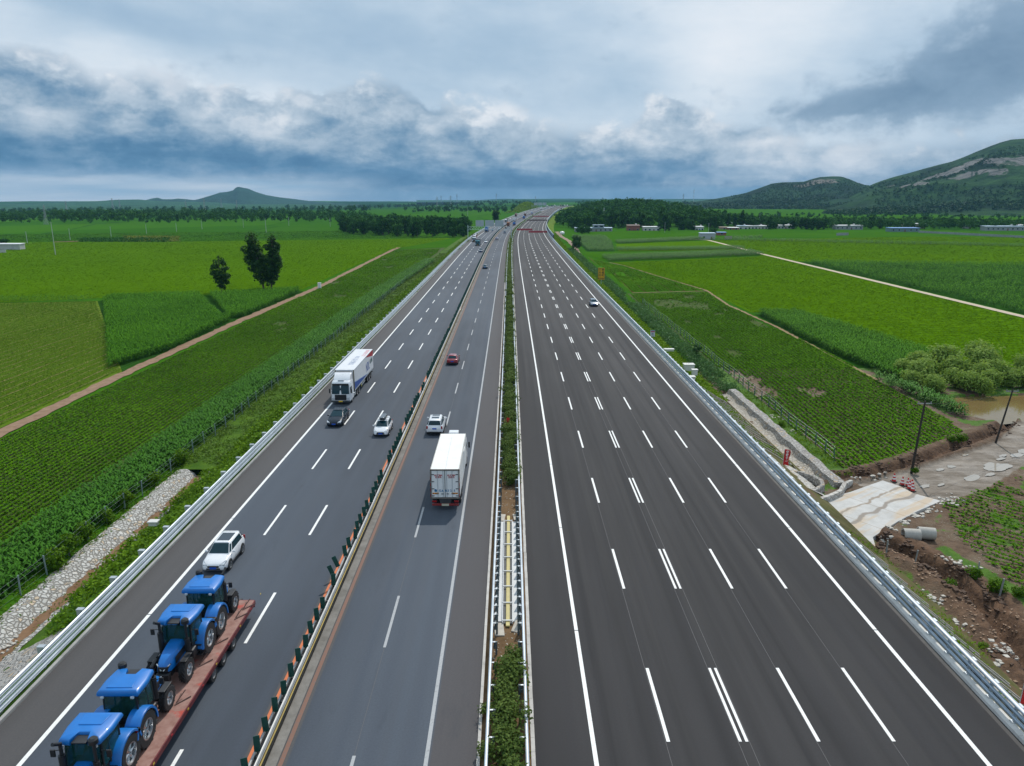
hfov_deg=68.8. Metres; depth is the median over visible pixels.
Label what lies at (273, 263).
poplar tree
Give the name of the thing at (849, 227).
house
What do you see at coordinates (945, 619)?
slope grass
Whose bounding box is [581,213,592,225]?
broad tree
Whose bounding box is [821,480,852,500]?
stone wall
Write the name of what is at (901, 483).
traffic cone
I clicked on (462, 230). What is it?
broad tree
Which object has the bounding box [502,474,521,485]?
median shrub
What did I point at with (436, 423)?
white suv
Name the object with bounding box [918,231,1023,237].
garden wall
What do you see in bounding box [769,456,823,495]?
stone slope
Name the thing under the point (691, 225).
broad tree
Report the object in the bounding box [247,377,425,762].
divider line
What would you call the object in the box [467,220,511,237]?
sign gantry
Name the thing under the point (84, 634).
kerb
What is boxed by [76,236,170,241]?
bank scrub
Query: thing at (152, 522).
equipment cabinet
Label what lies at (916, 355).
willow bush
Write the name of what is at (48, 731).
edge line
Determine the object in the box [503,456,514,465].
median shrub
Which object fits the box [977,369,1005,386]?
willow bush
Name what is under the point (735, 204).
hill scrub
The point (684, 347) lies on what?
tall weeds
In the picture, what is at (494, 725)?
median shrub
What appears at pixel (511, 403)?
median shrub
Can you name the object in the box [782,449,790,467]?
banner flag
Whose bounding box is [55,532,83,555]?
bush
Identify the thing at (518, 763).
median shrub
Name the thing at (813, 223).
broad tree
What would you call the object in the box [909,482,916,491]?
traffic cone
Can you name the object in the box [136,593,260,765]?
loader trailer
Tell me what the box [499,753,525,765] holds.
median shrub
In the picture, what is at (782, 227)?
house
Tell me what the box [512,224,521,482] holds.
median grass
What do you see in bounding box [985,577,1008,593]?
bush
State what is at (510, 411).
median shrub
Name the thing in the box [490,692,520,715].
median shrub
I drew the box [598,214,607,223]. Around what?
broad tree
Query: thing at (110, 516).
bush
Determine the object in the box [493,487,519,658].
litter
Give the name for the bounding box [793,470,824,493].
stone wall
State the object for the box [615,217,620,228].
tall tree
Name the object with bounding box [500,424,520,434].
median shrub
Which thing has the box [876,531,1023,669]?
rubble
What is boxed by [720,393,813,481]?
stone drain
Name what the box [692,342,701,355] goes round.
sapling
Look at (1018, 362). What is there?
willow bush
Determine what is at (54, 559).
bush
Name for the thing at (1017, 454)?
puddle
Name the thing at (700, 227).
house
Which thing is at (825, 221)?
broad tree
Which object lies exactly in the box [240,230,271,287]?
poplar tree
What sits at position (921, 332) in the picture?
soy field
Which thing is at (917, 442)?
utility pole
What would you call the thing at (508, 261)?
median hedge
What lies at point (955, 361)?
willow bush
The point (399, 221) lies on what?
tall tree
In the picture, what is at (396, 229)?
broad tree
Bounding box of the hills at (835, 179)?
[685,176,869,208]
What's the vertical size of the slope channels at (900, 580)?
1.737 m
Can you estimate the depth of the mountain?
1621.16 m
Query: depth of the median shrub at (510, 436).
80.60 m
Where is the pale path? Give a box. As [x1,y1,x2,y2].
[696,239,1023,317]
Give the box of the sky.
[0,0,1023,201]
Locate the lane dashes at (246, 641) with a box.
[171,207,544,765]
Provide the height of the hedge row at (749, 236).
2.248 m
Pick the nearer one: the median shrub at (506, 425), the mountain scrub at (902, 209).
the median shrub at (506, 425)
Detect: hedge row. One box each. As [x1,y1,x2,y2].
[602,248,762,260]
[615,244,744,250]
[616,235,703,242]
[711,237,1023,245]
[734,234,761,237]
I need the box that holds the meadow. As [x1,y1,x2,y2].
[400,237,461,248]
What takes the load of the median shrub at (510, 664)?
on the median soil
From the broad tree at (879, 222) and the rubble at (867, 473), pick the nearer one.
the rubble at (867, 473)
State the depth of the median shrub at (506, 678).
40.36 m
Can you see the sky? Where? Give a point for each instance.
(101, 100)
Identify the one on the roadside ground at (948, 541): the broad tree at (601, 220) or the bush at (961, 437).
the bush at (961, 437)
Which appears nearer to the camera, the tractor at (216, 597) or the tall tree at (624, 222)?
the tractor at (216, 597)
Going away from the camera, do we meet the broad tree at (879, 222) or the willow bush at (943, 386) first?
the willow bush at (943, 386)
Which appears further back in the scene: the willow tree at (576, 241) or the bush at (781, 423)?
the willow tree at (576, 241)
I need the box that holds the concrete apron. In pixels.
[828,480,940,545]
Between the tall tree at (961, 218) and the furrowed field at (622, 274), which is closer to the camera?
the furrowed field at (622, 274)
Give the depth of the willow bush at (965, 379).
120.67 m
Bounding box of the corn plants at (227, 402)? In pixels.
[0,257,434,598]
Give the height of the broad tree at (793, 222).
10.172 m
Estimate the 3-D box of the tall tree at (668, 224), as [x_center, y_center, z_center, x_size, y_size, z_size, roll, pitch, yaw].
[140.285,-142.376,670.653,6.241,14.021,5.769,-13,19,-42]
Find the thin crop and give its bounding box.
[941,476,1023,584]
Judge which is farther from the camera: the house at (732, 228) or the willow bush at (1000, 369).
the house at (732, 228)
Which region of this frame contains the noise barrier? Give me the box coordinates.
[547,209,558,238]
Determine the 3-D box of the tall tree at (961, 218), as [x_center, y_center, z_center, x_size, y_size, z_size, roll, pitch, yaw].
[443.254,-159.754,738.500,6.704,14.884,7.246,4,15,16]
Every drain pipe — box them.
[901,528,921,540]
[916,526,936,539]
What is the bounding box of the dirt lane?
[555,231,579,252]
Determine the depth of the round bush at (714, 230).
621.53 m
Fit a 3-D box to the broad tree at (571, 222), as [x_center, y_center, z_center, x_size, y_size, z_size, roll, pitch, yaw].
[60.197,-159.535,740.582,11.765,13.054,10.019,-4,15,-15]
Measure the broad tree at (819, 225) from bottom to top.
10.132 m
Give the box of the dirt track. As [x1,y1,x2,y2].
[0,247,400,437]
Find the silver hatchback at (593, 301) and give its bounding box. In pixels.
[589,298,597,305]
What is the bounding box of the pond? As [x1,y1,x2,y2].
[935,395,1023,423]
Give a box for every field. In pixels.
[0,231,450,241]
[0,238,450,301]
[0,248,444,546]
[0,301,121,427]
[98,290,302,371]
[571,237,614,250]
[579,231,1003,242]
[585,251,759,261]
[586,256,702,291]
[615,254,1023,366]
[616,241,742,250]
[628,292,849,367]
[666,208,1023,219]
[712,236,1023,264]
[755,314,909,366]
[803,262,1023,313]
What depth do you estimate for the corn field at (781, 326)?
161.40 m
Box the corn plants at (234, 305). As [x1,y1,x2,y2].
[208,286,299,316]
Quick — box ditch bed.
[0,475,200,661]
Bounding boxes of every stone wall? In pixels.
[727,389,844,486]
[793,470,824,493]
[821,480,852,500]
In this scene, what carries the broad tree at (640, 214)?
on the ground at (100, 225)
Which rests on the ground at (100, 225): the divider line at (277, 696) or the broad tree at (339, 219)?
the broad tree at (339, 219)
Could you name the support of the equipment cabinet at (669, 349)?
on the ground at (100, 225)
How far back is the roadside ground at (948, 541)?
82.69 m
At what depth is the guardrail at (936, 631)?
53.51 m
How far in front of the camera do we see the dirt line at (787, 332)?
181.98 m
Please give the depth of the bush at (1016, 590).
59.06 m
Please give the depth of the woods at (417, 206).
1872.40 m
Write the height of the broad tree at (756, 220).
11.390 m
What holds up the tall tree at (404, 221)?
on the ground at (100, 225)
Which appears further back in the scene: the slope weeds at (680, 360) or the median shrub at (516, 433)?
the slope weeds at (680, 360)
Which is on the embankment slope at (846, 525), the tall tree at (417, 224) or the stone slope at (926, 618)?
the stone slope at (926, 618)
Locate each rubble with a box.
[1,501,168,653]
[769,414,886,480]
[830,421,1020,479]
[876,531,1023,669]
[880,493,965,544]
[921,555,1018,672]
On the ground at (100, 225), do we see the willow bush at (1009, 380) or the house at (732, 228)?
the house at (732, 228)
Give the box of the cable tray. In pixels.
[502,516,512,626]
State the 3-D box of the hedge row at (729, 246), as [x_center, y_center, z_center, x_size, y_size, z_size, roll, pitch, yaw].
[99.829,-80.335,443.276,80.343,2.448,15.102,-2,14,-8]
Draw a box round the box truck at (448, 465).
[430,430,469,505]
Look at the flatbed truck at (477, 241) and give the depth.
411.77 m
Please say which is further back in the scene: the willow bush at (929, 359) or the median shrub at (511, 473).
the willow bush at (929, 359)
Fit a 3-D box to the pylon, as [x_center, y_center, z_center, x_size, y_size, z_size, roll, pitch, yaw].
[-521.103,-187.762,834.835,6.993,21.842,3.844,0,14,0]
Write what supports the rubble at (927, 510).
on the roadside ground at (948, 541)
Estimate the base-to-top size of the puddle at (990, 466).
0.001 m
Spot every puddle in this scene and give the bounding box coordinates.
[964,474,979,480]
[983,462,1012,470]
[1010,453,1023,456]
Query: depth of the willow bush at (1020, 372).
124.04 m
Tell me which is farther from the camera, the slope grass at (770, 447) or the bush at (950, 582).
the slope grass at (770, 447)
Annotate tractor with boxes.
[49,713,141,765]
[94,658,175,750]
[146,604,216,682]
[181,567,238,636]
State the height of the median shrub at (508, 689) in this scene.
1.383 m
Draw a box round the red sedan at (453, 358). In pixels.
[447,354,459,363]
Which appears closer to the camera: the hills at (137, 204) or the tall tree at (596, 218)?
the tall tree at (596, 218)
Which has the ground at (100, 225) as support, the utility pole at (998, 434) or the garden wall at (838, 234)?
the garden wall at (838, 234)
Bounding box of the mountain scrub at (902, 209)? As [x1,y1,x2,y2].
[822,145,1023,216]
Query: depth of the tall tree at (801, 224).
707.20 m
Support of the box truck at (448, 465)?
on the road at (286, 560)
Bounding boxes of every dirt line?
[609,262,704,289]
[707,290,877,379]
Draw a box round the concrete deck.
[494,522,520,622]
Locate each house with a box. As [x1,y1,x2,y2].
[0,243,24,249]
[574,225,611,231]
[626,225,639,230]
[642,226,659,230]
[694,225,703,229]
[698,232,715,238]
[716,232,726,234]
[726,227,738,229]
[736,224,748,228]
[748,224,767,228]
[777,225,793,228]
[832,225,862,229]
[885,227,919,231]
[980,226,1023,230]
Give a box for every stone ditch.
[0,469,195,649]
[0,478,200,663]
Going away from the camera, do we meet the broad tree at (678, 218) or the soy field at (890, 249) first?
the soy field at (890, 249)
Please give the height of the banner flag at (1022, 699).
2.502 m
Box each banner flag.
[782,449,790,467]
[1019,685,1023,703]
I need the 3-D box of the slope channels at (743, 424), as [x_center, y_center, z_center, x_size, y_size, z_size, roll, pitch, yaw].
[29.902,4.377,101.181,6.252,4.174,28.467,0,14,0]
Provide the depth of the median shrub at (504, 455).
75.73 m
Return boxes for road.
[0,206,557,765]
[513,206,1023,765]
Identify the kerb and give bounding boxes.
[0,210,529,724]
[476,210,543,765]
[512,213,538,765]
[546,230,1023,744]
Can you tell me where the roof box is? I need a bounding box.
[379,413,386,419]
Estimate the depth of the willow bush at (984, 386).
119.20 m
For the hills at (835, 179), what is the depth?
2218.96 m
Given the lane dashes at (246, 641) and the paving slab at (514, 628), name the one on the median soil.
the paving slab at (514, 628)
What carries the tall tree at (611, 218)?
on the ground at (100, 225)
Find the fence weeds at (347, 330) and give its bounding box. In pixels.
[183,253,445,464]
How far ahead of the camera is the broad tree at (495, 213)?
860.87 m
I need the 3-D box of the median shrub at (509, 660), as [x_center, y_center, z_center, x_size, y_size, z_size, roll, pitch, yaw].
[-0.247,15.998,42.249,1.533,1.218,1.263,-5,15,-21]
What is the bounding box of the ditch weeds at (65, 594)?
[6,478,197,655]
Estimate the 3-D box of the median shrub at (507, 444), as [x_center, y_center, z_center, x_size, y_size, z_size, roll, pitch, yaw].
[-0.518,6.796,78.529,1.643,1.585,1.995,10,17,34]
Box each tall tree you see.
[360,219,365,233]
[384,214,392,233]
[395,217,403,232]
[402,216,408,233]
[413,217,421,236]
[426,216,436,236]
[441,222,445,233]
[446,219,452,235]
[451,218,457,236]
[457,217,462,235]
[460,219,467,234]
[592,211,598,224]
[606,210,614,226]
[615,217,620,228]
[620,210,626,226]
[657,217,662,230]
[663,218,667,230]
[666,216,670,230]
[712,214,718,227]
[726,213,730,225]
[732,214,737,226]
[738,210,744,224]
[767,216,772,228]
[799,217,803,228]
[867,214,875,228]
[958,213,964,227]
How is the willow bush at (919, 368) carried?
on the roadside ground at (948, 541)
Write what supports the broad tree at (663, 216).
on the ground at (100, 225)
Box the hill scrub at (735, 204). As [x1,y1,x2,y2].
[684,179,868,209]
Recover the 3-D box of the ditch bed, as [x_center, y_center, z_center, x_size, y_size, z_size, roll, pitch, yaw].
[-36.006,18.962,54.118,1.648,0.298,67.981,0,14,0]
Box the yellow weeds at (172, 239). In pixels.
[122,235,180,241]
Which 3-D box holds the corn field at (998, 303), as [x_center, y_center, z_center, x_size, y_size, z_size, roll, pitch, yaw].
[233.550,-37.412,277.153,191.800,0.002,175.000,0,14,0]
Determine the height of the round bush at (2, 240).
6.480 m
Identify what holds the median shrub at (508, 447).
on the median soil
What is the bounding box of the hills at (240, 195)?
[148,187,360,205]
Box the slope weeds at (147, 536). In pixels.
[43,232,476,638]
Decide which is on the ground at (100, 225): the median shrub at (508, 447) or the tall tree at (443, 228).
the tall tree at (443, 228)
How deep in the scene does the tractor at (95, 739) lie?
32.37 m
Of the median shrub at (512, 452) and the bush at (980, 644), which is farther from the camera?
the median shrub at (512, 452)
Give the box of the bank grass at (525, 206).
[505,201,537,212]
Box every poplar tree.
[209,255,232,290]
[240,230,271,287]
[261,233,282,286]
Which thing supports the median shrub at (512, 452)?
on the median soil
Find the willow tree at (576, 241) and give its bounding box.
[571,235,581,248]
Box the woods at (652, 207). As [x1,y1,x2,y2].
[0,197,1023,228]
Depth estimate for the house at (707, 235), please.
547.16 m
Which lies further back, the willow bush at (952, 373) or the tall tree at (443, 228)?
the tall tree at (443, 228)
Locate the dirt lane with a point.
(564, 238)
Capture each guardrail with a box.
[0,207,540,714]
[484,207,551,765]
[511,208,549,765]
[546,207,1023,730]
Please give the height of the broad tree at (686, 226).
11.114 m
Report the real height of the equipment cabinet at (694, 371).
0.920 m
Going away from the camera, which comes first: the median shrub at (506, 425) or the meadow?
the median shrub at (506, 425)
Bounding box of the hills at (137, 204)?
[0,199,351,210]
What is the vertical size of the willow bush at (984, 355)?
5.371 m
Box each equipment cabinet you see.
[147,519,159,525]
[663,348,674,350]
[682,363,694,370]
[691,369,697,374]
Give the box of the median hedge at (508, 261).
[504,211,541,281]
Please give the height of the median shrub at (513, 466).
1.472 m
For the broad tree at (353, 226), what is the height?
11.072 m
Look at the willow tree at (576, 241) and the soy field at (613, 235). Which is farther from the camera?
the soy field at (613, 235)
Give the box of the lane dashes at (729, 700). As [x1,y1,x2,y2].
[524,210,894,741]
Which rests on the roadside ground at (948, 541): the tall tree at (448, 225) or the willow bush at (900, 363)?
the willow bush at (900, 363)
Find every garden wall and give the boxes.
[836,233,848,235]
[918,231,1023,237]
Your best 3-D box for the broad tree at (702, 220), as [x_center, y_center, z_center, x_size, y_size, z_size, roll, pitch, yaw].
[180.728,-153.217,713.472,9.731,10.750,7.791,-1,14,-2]
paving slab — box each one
[494,623,504,635]
[501,514,505,521]
[511,619,521,632]
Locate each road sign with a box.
[598,268,604,280]
[650,330,654,336]
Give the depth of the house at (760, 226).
706.87 m
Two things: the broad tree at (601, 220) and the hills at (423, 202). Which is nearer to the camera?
the broad tree at (601, 220)
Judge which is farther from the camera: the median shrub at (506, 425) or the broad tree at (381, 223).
the broad tree at (381, 223)
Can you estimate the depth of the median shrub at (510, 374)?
107.50 m
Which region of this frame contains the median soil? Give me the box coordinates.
[480,209,547,765]
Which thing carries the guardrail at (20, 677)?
on the embankment slope at (367, 329)
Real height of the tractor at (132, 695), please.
3.283 m
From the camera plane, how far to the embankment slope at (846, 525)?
63.30 m
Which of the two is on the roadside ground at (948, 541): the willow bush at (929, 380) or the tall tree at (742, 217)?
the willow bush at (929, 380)
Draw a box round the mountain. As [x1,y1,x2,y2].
[824,139,1023,215]
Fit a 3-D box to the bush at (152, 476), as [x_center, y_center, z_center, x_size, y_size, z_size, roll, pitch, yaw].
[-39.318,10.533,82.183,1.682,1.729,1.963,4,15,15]
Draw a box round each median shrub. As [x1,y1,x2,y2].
[476,740,496,763]
[477,701,493,718]
[487,730,525,765]
[489,711,519,738]
[490,681,519,701]
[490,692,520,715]
[491,754,529,765]
[492,664,519,684]
[492,668,521,694]
[493,698,533,727]
[493,723,526,751]
[494,654,530,687]
[497,460,509,471]
[497,654,517,669]
[498,385,515,391]
[498,436,514,444]
[499,404,516,412]
[499,440,513,451]
[499,468,520,480]
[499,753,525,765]
[500,423,516,432]
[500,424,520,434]
[500,450,509,460]
[502,394,514,400]
[502,400,518,407]
[502,431,520,440]
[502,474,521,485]
[502,643,526,663]
[503,373,518,379]
[503,410,518,417]
[503,446,513,452]
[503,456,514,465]
[503,461,522,470]
[504,454,517,461]
[505,377,516,384]
[505,391,520,401]
[505,415,518,421]
[505,433,520,444]
[508,449,519,456]
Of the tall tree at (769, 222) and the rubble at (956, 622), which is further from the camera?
the tall tree at (769, 222)
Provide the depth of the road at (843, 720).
50.46 m
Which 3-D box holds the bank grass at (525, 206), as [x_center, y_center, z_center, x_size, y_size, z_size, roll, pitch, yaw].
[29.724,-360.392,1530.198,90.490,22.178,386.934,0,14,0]
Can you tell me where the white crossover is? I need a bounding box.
[202,531,244,569]
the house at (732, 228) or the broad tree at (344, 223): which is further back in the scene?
the house at (732, 228)
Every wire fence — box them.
[0,271,412,607]
[642,301,834,460]
[885,540,1004,595]
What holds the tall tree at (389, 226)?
on the ground at (100, 225)
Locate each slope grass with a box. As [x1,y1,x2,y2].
[703,386,783,457]
[850,530,1016,700]
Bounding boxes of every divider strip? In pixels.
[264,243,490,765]
[265,221,514,765]
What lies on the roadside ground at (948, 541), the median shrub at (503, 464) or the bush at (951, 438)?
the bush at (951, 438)
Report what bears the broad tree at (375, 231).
on the ground at (100, 225)
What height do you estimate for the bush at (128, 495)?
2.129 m
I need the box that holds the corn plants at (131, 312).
[101,290,232,366]
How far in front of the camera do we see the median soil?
47.74 m
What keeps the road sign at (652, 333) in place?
on the embankment slope at (551, 223)
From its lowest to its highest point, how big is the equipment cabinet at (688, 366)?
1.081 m
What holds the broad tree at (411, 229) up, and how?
on the ground at (100, 225)
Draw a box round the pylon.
[43,205,47,223]
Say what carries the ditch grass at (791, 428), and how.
on the roadside ground at (948, 541)
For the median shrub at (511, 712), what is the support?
on the median soil
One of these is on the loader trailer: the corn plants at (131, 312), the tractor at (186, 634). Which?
the tractor at (186, 634)
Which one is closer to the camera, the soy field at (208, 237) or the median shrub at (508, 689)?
the median shrub at (508, 689)
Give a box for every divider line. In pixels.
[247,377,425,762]
[278,220,516,765]
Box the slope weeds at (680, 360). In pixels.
[546,230,727,400]
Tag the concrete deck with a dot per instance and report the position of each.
(514, 575)
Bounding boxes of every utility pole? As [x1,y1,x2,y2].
[910,401,931,473]
[995,389,1018,443]
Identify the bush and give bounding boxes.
[0,238,9,242]
[43,545,67,570]
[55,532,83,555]
[72,520,93,540]
[98,508,114,522]
[113,489,135,506]
[146,470,161,485]
[171,448,188,465]
[709,228,717,232]
[778,420,785,425]
[893,357,912,375]
[898,370,923,384]
[905,350,935,361]
[905,358,935,375]
[906,360,932,383]
[908,356,935,374]
[910,467,918,473]
[918,372,945,392]
[926,343,962,365]
[931,352,971,377]
[932,376,950,389]
[941,365,968,387]
[943,577,957,585]
[946,435,956,441]
[954,369,984,390]
[955,432,968,442]
[961,338,1005,361]
[965,344,1003,365]
[965,567,983,579]
[966,361,994,374]
[970,376,996,395]
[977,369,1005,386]
[977,641,989,648]
[979,358,1012,370]
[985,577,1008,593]
[990,363,1020,380]
[1000,370,1023,387]
[1011,351,1023,369]
[1011,584,1023,596]
[1014,365,1023,384]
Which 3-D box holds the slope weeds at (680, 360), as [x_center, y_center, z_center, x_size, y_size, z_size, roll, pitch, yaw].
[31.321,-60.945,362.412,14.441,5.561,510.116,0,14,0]
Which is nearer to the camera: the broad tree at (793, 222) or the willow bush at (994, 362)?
the willow bush at (994, 362)
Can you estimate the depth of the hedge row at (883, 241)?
501.00 m
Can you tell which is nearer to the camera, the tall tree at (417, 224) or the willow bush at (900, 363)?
the willow bush at (900, 363)
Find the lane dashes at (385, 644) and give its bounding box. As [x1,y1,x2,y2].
[350,234,502,765]
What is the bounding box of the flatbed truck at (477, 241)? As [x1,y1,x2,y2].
[475,239,480,245]
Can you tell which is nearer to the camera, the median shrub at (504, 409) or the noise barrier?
the median shrub at (504, 409)
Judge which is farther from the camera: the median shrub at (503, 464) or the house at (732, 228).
the house at (732, 228)
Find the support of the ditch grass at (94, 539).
on the ground at (100, 225)
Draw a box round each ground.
[0,199,1023,615]
[694,368,1023,688]
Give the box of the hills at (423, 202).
[416,200,703,204]
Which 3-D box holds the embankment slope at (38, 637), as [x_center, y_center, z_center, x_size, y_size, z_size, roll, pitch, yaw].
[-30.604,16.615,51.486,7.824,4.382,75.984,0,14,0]
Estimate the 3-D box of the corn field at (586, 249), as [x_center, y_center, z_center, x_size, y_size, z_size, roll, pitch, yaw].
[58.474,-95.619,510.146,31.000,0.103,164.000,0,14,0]
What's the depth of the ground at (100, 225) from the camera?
715.46 m
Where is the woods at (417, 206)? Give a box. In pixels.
[1,200,1020,217]
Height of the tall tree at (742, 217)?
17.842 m
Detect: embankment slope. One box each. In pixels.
[0,428,282,716]
[254,214,517,443]
[546,206,727,401]
[684,378,1023,731]
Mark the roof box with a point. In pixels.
(383, 416)
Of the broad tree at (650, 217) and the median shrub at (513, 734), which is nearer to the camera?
the median shrub at (513, 734)
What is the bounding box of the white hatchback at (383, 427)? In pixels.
[373,416,392,435]
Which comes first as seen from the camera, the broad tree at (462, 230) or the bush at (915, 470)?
the bush at (915, 470)
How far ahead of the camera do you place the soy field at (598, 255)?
394.16 m
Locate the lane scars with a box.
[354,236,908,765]
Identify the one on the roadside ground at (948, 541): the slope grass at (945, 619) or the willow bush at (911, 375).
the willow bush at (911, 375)
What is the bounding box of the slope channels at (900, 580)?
[853,537,1023,704]
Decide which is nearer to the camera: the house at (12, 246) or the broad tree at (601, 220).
the house at (12, 246)
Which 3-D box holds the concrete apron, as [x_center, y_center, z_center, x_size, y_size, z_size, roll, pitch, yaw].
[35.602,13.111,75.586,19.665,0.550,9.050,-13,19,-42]
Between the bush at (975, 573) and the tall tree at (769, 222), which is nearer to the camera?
the bush at (975, 573)
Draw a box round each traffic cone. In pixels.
[890,473,896,481]
[899,477,904,485]
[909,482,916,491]
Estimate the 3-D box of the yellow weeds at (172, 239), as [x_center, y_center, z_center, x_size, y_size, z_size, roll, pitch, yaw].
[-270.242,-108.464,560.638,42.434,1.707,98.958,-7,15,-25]
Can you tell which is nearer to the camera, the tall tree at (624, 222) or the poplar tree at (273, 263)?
the poplar tree at (273, 263)
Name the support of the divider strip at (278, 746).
on the road at (286, 560)
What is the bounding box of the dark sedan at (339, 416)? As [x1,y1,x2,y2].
[327,407,349,425]
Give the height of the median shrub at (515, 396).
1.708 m
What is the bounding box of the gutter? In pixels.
[545,207,1023,751]
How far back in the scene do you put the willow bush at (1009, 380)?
123.48 m
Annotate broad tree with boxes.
[337,217,345,231]
[339,217,351,231]
[348,221,358,233]
[356,218,368,233]
[373,223,381,234]
[374,217,388,234]
[392,223,403,235]
[407,221,419,235]
[436,224,441,235]
[458,223,466,236]
[491,210,500,219]
[567,216,573,227]
[571,216,580,227]
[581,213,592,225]
[594,208,607,224]
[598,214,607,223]
[598,218,605,226]
[629,215,638,224]
[634,210,647,226]
[645,215,654,225]
[660,212,670,223]
[674,211,683,222]
[675,214,682,225]
[684,219,690,228]
[687,219,697,229]
[696,217,706,225]
[704,213,715,227]
[750,217,759,224]
[768,220,776,228]
[788,219,796,228]
[803,217,812,228]
[807,217,818,229]
[815,220,822,228]
[821,217,830,228]
[877,219,883,228]
[946,217,953,227]
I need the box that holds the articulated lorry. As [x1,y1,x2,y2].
[329,349,373,402]
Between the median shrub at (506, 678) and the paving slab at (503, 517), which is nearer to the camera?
the median shrub at (506, 678)
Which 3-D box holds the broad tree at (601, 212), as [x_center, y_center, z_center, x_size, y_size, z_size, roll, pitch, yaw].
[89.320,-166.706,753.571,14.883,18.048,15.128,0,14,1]
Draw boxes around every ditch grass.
[0,447,205,628]
[739,390,854,475]
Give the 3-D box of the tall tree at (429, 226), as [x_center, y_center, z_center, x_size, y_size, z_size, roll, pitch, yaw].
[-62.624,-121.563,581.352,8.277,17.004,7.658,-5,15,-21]
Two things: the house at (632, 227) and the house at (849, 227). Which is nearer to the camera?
the house at (632, 227)
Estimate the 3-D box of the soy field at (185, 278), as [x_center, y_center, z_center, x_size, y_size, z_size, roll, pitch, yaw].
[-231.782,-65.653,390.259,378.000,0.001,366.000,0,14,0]
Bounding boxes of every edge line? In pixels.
[16,217,512,765]
[423,217,527,765]
[518,209,991,765]
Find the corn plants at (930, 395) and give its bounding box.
[873,370,968,415]
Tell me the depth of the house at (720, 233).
599.67 m
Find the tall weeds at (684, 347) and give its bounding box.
[568,247,740,391]
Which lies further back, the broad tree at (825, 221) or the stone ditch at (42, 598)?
the broad tree at (825, 221)
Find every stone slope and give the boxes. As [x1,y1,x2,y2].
[0,604,107,712]
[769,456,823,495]
[813,503,1023,716]
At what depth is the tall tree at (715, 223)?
707.11 m
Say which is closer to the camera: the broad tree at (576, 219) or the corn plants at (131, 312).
the corn plants at (131, 312)
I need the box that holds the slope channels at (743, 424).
[687,376,791,464]
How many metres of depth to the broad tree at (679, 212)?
733.65 m
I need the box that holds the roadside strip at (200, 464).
[167,235,468,469]
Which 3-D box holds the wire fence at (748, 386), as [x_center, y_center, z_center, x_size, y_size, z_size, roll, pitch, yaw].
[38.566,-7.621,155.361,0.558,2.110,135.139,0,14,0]
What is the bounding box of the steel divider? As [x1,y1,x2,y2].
[240,207,546,765]

